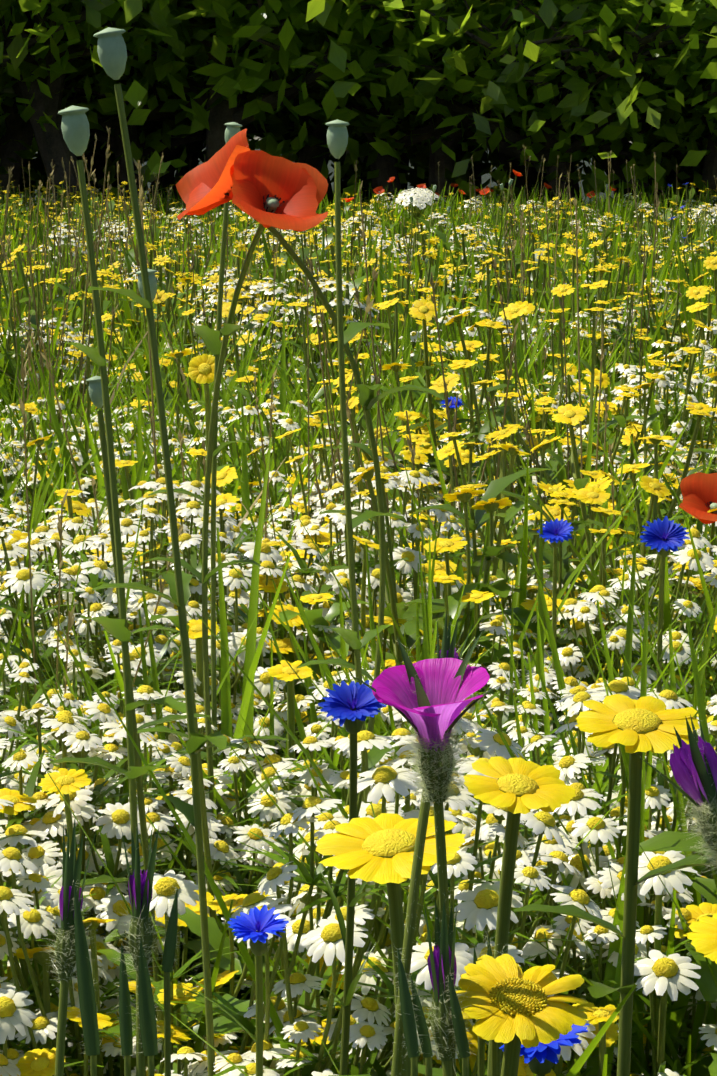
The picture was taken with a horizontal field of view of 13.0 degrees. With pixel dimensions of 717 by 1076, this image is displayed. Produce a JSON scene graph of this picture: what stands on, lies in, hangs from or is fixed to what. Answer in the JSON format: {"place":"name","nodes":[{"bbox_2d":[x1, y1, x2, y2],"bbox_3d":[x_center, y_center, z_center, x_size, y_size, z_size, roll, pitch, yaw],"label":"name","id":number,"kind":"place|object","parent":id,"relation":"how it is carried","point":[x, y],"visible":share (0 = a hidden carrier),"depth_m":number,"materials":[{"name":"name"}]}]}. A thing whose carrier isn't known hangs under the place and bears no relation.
{"place":"outdoors","nodes":[
{"label":"outdoors","id":0,"kind":"place"},
{"bbox_2d":[21,148,613,211],"bbox_3d":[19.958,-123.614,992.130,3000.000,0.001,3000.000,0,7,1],"label":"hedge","id":1,"kind":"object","parent":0,"point":[485,177],"depth_m":72.17,"materials":[{"name":"plant"}]},
{"bbox_2d":[38,819,96,1075],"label":"corncockle bud","id":2,"kind":"object","parent":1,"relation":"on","point":[65,954],"visible":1,"depth_m":1.08,"materials":[{"name":"plant"}]},
{"bbox_2d":[75,112,116,209],"bbox_3d":[-2.563,-11.888,32.702,14.573,17.225,22.178,-4,8,-29],"label":"woodland tree","id":3,"kind":"object","parent":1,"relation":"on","point":[99,161],"depth_m":33.64,"materials":[{"name":"green plant"}]},
{"bbox_2d":[0,56,203,210],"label":"hedge shrub","id":4,"kind":"object","parent":1,"relation":"on","point":[26,154],"visible":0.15,"depth_m":24.75,"materials":[{"name":"green plant"}]},
{"bbox_2d":[0,96,205,208],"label":"hedge","id":5,"kind":"object","parent":1,"relation":"on","point":[194,147],"depth_m":32.64,"materials":[{"name":"green plant"}]},
{"bbox_2d":[19,99,199,199],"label":"hedge","id":6,"kind":"object","parent":1,"relation":"on","point":[98,185],"depth_m":33.17,"materials":[{"name":"green plant"}]},
{"bbox_2d":[58,105,185,1075],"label":"flower capsule","id":7,"kind":"object","parent":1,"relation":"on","point":[75,128],"visible":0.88,"depth_m":1.69,"materials":[{"name":"green plant"}]},
{"bbox_2d":[70,880,183,1075],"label":"corncockle leaves","id":8,"kind":"object","parent":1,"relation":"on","point":[146,1013],"visible":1,"depth_m":1.06,"materials":[{"name":"green plant"}]},
{"bbox_2d":[4,0,255,108],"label":"hedge shrub","id":9,"kind":"object","parent":1,"relation":"on","point":[135,94],"visible":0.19,"depth_m":22.24,"materials":[{"name":"green plant"}]},
{"bbox_2d":[50,376,209,1060],"bbox_3d":[-0.119,0.273,1.845,0.120,0.738,0.085,0,7,1],"label":"flower capsule","id":10,"kind":"object","parent":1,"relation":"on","point":[95,390],"visible":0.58,"depth_m":1.82,"materials":[{"name":"green plant"}]},
{"bbox_2d":[105,819,168,1075],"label":"corncockle bud","id":11,"kind":"object","parent":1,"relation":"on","point":[140,887],"visible":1,"depth_m":1.06,"materials":[{"name":"plant"}]},
{"bbox_2d":[0,0,322,199],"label":"hedge shrub","id":12,"kind":"object","parent":1,"relation":"on","point":[138,116],"visible":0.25,"depth_m":23.54,"materials":[{"name":"green plant"}]},
{"bbox_2d":[87,27,244,1075],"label":"flower capsule","id":13,"kind":"object","parent":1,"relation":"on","point":[111,50],"visible":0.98,"depth_m":1.64,"materials":[{"name":"green plant"}]},
{"bbox_2d":[99,870,247,1073],"bbox_3d":[-0.108,0.416,1.764,0.085,0.475,0.092,-5,8,-33],"label":"daisy","id":14,"kind":"object","parent":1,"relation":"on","point":[164,888],"visible":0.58,"depth_m":1.71,"materials":[{"name":"white plant"}]},
{"bbox_2d":[0,0,352,204],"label":"hedge shrub","id":15,"kind":"object","parent":1,"relation":"on","point":[50,142],"visible":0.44,"depth_m":23.48,"materials":[{"name":"green plant"}]},
{"bbox_2d":[132,269,249,1046],"bbox_3d":[-0.102,0.231,1.949,0.085,0.796,0.060,-3,8,-25],"label":"flower capsule","id":16,"kind":"object","parent":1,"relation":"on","point":[173,619],"visible":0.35,"depth_m":1.93,"materials":[{"name":"green plant"}]},
{"bbox_2d":[148,122,246,768],"bbox_3d":[-0.114,0.137,2.338,0.085,0.886,0.062,4,8,31],"label":"flower capsule","id":17,"kind":"object","parent":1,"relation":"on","point":[211,338],"visible":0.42,"depth_m":2.32,"materials":[{"name":"green plant"}]},
{"bbox_2d":[176,619,219,771],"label":"marigold flower","id":18,"kind":"object","parent":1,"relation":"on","point":[195,630],"visible":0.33,"depth_m":2.51,"materials":[{"name":"yellow plant"}]},
{"bbox_2d":[162,120,255,175],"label":"hedge","id":19,"kind":"object","parent":1,"relation":"on","point":[184,171],"depth_m":36.05,"materials":[{"name":"green plant"}]},
{"bbox_2d":[146,140,280,203],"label":"hedge","id":20,"kind":"object","parent":1,"relation":"on","point":[178,174],"depth_m":37.70,"materials":[{"name":"green plant"}]},
{"bbox_2d":[188,354,242,552],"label":"marigold flower","id":21,"kind":"object","parent":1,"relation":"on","point":[201,369],"visible":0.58,"depth_m":3.61,"materials":[{"name":"yellow plant"}]},
{"bbox_2d":[179,904,288,1075],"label":"cornflower","id":22,"kind":"object","parent":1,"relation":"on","point":[263,921],"visible":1,"depth_m":1.56,"materials":[{"name":"blue plant"}]},
{"bbox_2d":[144,150,327,1045],"bbox_3d":[-0.072,0.182,2.056,0.076,0.866,0.160,-4,8,-28],"label":"poppy flower","id":23,"kind":"object","parent":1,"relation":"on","point":[269,190],"visible":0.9,"depth_m":1.97,"materials":[{"name":"red plant"}]},
{"bbox_2d":[2,67,485,205],"bbox_3d":[-1.621,-5.765,30.212,7.426,5.714,7.952,0,7,1],"label":"hedge","id":24,"kind":"object","parent":1,"relation":"on","point":[172,154],"depth_m":31.10,"materials":[{"name":"green plant"}]},
{"bbox_2d":[0,0,517,207],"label":"hedge shrub","id":25,"kind":"object","parent":1,"relation":"on","point":[115,142],"visible":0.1,"depth_m":25.13,"materials":[{"name":"green plant"}]},
{"bbox_2d":[267,660,312,844],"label":"marigold flower","id":26,"kind":"object","parent":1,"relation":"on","point":[283,670],"visible":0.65,"depth_m":2.41,"materials":[{"name":"yellow plant"}]},
{"bbox_2d":[0,0,598,210],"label":"hedge shrub","id":27,"kind":"object","parent":1,"relation":"on","point":[18,127],"visible":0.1,"depth_m":24.74,"materials":[{"name":"green plant"}]},
{"bbox_2d":[176,129,443,802],"bbox_3d":[-0.030,0.175,2.055,0.172,0.880,0.087,-1,7,-5],"label":"poppy flower","id":28,"kind":"object","parent":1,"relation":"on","point":[204,188],"visible":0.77,"depth_m":2.02,"materials":[{"name":"red plant"}]},
{"bbox_2d":[0,0,633,209],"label":"hedge shrub","id":29,"kind":"object","parent":1,"relation":"on","point":[218,69],"visible":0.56,"depth_m":22.93,"materials":[{"name":"green plant"}]},
{"bbox_2d":[148,75,494,205],"bbox_3d":[-0.237,-6.755,30.879,8.487,7.473,8.395,0,7,1],"label":"hedge","id":30,"kind":"object","parent":1,"relation":"on","point":[301,150],"depth_m":30.93,"materials":[{"name":"green plant"}]},
{"bbox_2d":[283,116,412,211],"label":"hedge","id":31,"kind":"object","parent":1,"relation":"on","point":[330,196],"depth_m":35.80,"materials":[{"name":"green plant"}]},
{"bbox_2d":[314,680,385,1074],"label":"cornflower","id":32,"kind":"object","parent":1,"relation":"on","point":[352,705],"visible":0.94,"depth_m":1.44,"materials":[{"name":"blue plant"}]},
{"bbox_2d":[202,114,497,193],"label":"hedge","id":33,"kind":"object","parent":1,"relation":"on","point":[350,172],"depth_m":35.08,"materials":[{"name":"green plant"}]},
{"bbox_2d":[333,135,372,206],"bbox_3d":[-0.204,-13.763,35.678,22.084,20.183,20.659,-2,8,-18],"label":"woodland tree","id":34,"kind":"object","parent":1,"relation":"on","point":[344,183],"depth_m":38.17,"materials":[{"name":"green plant"}]},
{"bbox_2d":[0,343,716,1075],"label":"meadow wildflowers","id":35,"kind":"object","parent":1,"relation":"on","point":[262,849],"visible":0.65,"depth_m":2.02,"materials":[{"name":"white plant"}]},
{"bbox_2d":[0,158,716,733],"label":"meadow wildflowers","id":36,"kind":"object","parent":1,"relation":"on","point":[554,480],"visible":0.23,"depth_m":4.33,"materials":[{"name":"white plant"}]},
{"bbox_2d":[0,126,716,533],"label":"meadow wildflowers","id":37,"kind":"object","parent":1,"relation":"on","point":[406,348],"visible":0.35,"depth_m":5.86,"materials":[{"name":"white plant"}]},
{"bbox_2d":[0,146,716,418],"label":"meadow wildflowers","id":38,"kind":"object","parent":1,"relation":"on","point":[274,273],"visible":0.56,"depth_m":8.91,"materials":[{"name":"plant"}]},
{"bbox_2d":[0,153,716,281],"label":"distant meadow wildflowers","id":39,"kind":"object","parent":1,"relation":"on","point":[702,216],"visible":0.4,"depth_m":17.64,"materials":[{"name":"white plant"}]},
{"bbox_2d":[325,119,406,1024],"bbox_3d":[0.016,0.187,1.946,0.073,0.885,0.086,0,7,1],"label":"flower capsule","id":40,"kind":"object","parent":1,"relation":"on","point":[337,137],"visible":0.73,"depth_m":1.92,"materials":[{"name":"green plant"}]},
{"bbox_2d":[65,0,688,188],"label":"hedge shrub","id":41,"kind":"object","parent":1,"relation":"on","point":[309,153],"visible":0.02,"depth_m":25.61,"materials":[{"name":"green plant"}]},
{"bbox_2d":[58,0,716,208],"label":"hedge shrub","id":42,"kind":"object","parent":1,"relation":"on","point":[385,166],"visible":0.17,"depth_m":23.36,"materials":[{"name":"green plant"}]},
{"bbox_2d":[315,813,465,1075],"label":"marigold flower","id":43,"kind":"object","parent":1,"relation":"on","point":[377,849],"visible":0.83,"depth_m":1.30,"materials":[{"name":"yellow plant"}]},
{"bbox_2d":[331,130,492,188],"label":"hedge","id":44,"kind":"object","parent":1,"relation":"on","point":[486,183],"depth_m":37.24,"materials":[{"name":"green plant"}]},
{"bbox_2d":[395,187,438,250],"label":"white umbel flower","id":45,"kind":"object","parent":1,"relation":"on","point":[421,197],"visible":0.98,"depth_m":11.98,"materials":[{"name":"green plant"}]},
{"bbox_2d":[348,632,502,1075],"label":"corncockle","id":46,"kind":"object","parent":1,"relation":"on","point":[425,698],"visible":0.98,"depth_m":0.95,"materials":[{"name":"purple plant"}]},
{"bbox_2d":[145,0,716,212],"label":"hedge shrub","id":47,"kind":"object","parent":1,"relation":"on","point":[548,11],"visible":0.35,"depth_m":22.64,"materials":[{"name":"green plant"}]},
{"bbox_2d":[390,609,472,1075],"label":"corncockle bud","id":48,"kind":"object","parent":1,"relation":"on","point":[447,650],"visible":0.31,"depth_m":0.97,"materials":[{"name":"green plant"}]},
{"bbox_2d":[155,0,716,210],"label":"hedge shrub","id":49,"kind":"object","parent":1,"relation":"on","point":[639,42],"visible":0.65,"depth_m":22.77,"materials":[{"name":"green plant"}]},
{"bbox_2d":[400,152,488,189],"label":"hedge","id":50,"kind":"object","parent":1,"relation":"on","point":[404,159],"depth_m":37.34,"materials":[{"name":"green plant"}]},
{"bbox_2d":[423,898,471,1075],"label":"corncockle bud","id":51,"kind":"object","parent":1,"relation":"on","point":[441,959],"visible":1,"depth_m":0.97,"materials":[{"name":"plant"}]},
{"bbox_2d":[440,396,463,441],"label":"cornflower","id":52,"kind":"object","parent":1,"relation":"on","point":[452,407],"visible":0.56,"depth_m":4.50,"materials":[{"name":"blue plant"}]},
{"bbox_2d":[390,929,514,1075],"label":"corncockle leaves","id":53,"kind":"object","parent":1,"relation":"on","point":[409,1018],"visible":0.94,"depth_m":0.96,"materials":[{"name":"green plant"}]},
{"bbox_2d":[191,14,715,210],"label":"hedge shrub","id":54,"kind":"object","parent":1,"relation":"on","point":[493,156],"visible":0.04,"depth_m":24.96,"materials":[{"name":"green plant"}]},
{"bbox_2d":[241,90,677,208],"bbox_3d":[0.883,-6.320,31.054,8.092,6.600,8.957,2,7,14],"label":"hedge","id":55,"kind":"object","parent":1,"relation":"on","point":[459,153],"depth_m":31.24,"materials":[{"name":"green plant"}]},
{"bbox_2d":[229,0,716,203],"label":"hedge shrub","id":56,"kind":"object","parent":1,"relation":"on","point":[605,13],"visible":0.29,"depth_m":22.17,"materials":[{"name":"green plant"}]},
{"bbox_2d":[418,756,575,1075],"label":"marigold flower","id":57,"kind":"object","parent":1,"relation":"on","point":[518,786],"visible":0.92,"depth_m":1.35,"materials":[{"name":"yellow plant"}]},
{"bbox_2d":[298,0,716,208],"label":"hedge shrub","id":58,"kind":"object","parent":1,"relation":"on","point":[610,132],"visible":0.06,"depth_m":23.02,"materials":[{"name":"green plant"}]},
{"bbox_2d":[456,954,587,1075],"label":"corn marigold","id":59,"kind":"object","parent":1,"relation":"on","point":[511,1009],"visible":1,"depth_m":0.97,"materials":[{"name":"yellow plant"}]},
{"bbox_2d":[357,89,686,206],"bbox_3d":[1.639,-6.251,31.401,7.454,6.377,7.385,7,10,43],"label":"hedge","id":60,"kind":"object","parent":1,"relation":"on","point":[576,187],"depth_m":31.29,"materials":[{"name":"green plant"}]},
{"bbox_2d":[499,1004,588,1075],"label":"cornflower","id":61,"kind":"object","parent":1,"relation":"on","point":[540,1059],"visible":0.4,"depth_m":1.24,"materials":[{"name":"blue plant"}]},
{"bbox_2d":[481,150,628,206],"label":"hedge","id":62,"kind":"object","parent":1,"relation":"on","point":[617,190],"depth_m":37.83,"materials":[{"name":"green plant"}]},
{"bbox_2d":[537,518,573,747],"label":"cornflower","id":63,"kind":"object","parent":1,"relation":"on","point":[556,532],"visible":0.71,"depth_m":2.60,"materials":[{"name":"blue plant"}]},
{"bbox_2d":[427,124,687,182],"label":"hedge","id":64,"kind":"object","parent":1,"relation":"on","point":[631,144],"depth_m":31.78,"materials":[{"name":"green plant"}]},
{"bbox_2d":[427,3,716,203],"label":"hedge shrub","id":65,"kind":"object","parent":1,"relation":"on","point":[696,120],"visible":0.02,"depth_m":26.52,"materials":[{"name":"green plant"}]},
{"bbox_2d":[555,1020,595,1074],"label":"daisy","id":66,"kind":"object","parent":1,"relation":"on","point":[565,1054],"visible":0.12,"depth_m":1.60,"materials":[{"name":"white plant"}]},
{"bbox_2d":[508,79,714,206],"bbox_3d":[3.525,-4.230,25.243,5.237,3.876,4.608,0,7,1],"label":"hedge shrub","id":67,"kind":"object","parent":1,"relation":"on","point":[697,168],"depth_m":25.38,"materials":[{"name":"green plant"}]},
{"bbox_2d":[513,694,715,1075],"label":"marigold flower","id":68,"kind":"object","parent":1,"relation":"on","point":[640,726],"visible":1,"depth_m":1.41,"materials":[{"name":"yellow plant"}]},
{"bbox_2d":[582,0,716,187],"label":"hedge shrub","id":69,"kind":"object","parent":1,"relation":"on","point":[691,66],"visible":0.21,"depth_m":22.60,"materials":[{"name":"green plant"}]},
{"bbox_2d":[588,950,715,1075],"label":"daisy","id":70,"kind":"object","parent":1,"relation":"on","point":[659,971],"visible":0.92,"depth_m":1.65,"materials":[{"name":"white plant"}]},
{"bbox_2d":[624,850,700,1067],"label":"daisy","id":71,"kind":"object","parent":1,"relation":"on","point":[675,879],"visible":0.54,"depth_m":1.70,"materials":[{"name":"white plant"}]},
{"bbox_2d":[638,148,686,176],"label":"hedge","id":72,"kind":"object","parent":1,"relation":"on","point":[681,157],"depth_m":30.67,"materials":[{"name":"green plant"}]},
{"bbox_2d":[640,516,698,785],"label":"cornflower","id":73,"kind":"object","parent":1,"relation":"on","point":[665,536],"visible":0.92,"depth_m":2.20,"materials":[{"name":"blue plant"}]},
{"bbox_2d":[634,715,716,874],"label":"corncockle","id":74,"kind":"object","parent":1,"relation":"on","point":[693,763],"visible":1,"depth_m":0.96,"materials":[{"name":"purple plant"}]},
{"bbox_2d":[644,3,716,193],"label":"hedge shrub","id":75,"kind":"object","parent":1,"relation":"on","point":[680,30],"depth_m":23.62,"materials":[{"name":"green plant"}]},
{"bbox_2d":[679,472,716,677],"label":"poppy flower","id":76,"kind":"object","parent":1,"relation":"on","point":[699,492],"visible":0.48,"depth_m":2.99,"materials":[{"name":"red plant"}]},
{"bbox_2d":[686,913,716,1075],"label":"marigold flower","id":77,"kind":"object","parent":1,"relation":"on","point":[702,936],"visible":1,"depth_m":1.45,"materials":[{"name":"yellow plant"}]},
{"bbox_2d":[414,124,481,203],"bbox_3d":[-0.192,-11.903,32.339,18.784,17.318,18.392,0,7,1],"label":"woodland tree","id":78,"kind":"object","parent":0,"point":[477,172],"visible":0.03,"depth_m":33.10,"materials":[{"name":"green plant"}]},
{"bbox_2d":[497,127,546,212],"bbox_3d":[0.932,-9.470,28.453,14.671,13.468,15.744,0,7,1],"label":"woodland tree","id":79,"kind":"object","parent":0,"point":[532,175],"visible":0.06,"depth_m":28.54,"materials":[{"name":"green plant"}]},
{"bbox_2d":[637,138,689,207],"bbox_3d":[1.847,-13.808,31.265,22.790,21.430,19.767,-3,8,-22],"label":"woodland tree","id":80,"kind":"object","parent":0,"point":[671,176],"visible":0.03,"depth_m":33.15,"materials":[{"name":"green plant"}]},
{"bbox_2d":[683,112,704,203],"bbox_3d":[3.094,-8.734,26.876,13.513,12.411,13.115,6,9,38],"label":"woodland tree","id":81,"kind":"object","parent":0,"point":[691,179],"depth_m":27.18,"materials":[{"name":"green plant"}]}
]}

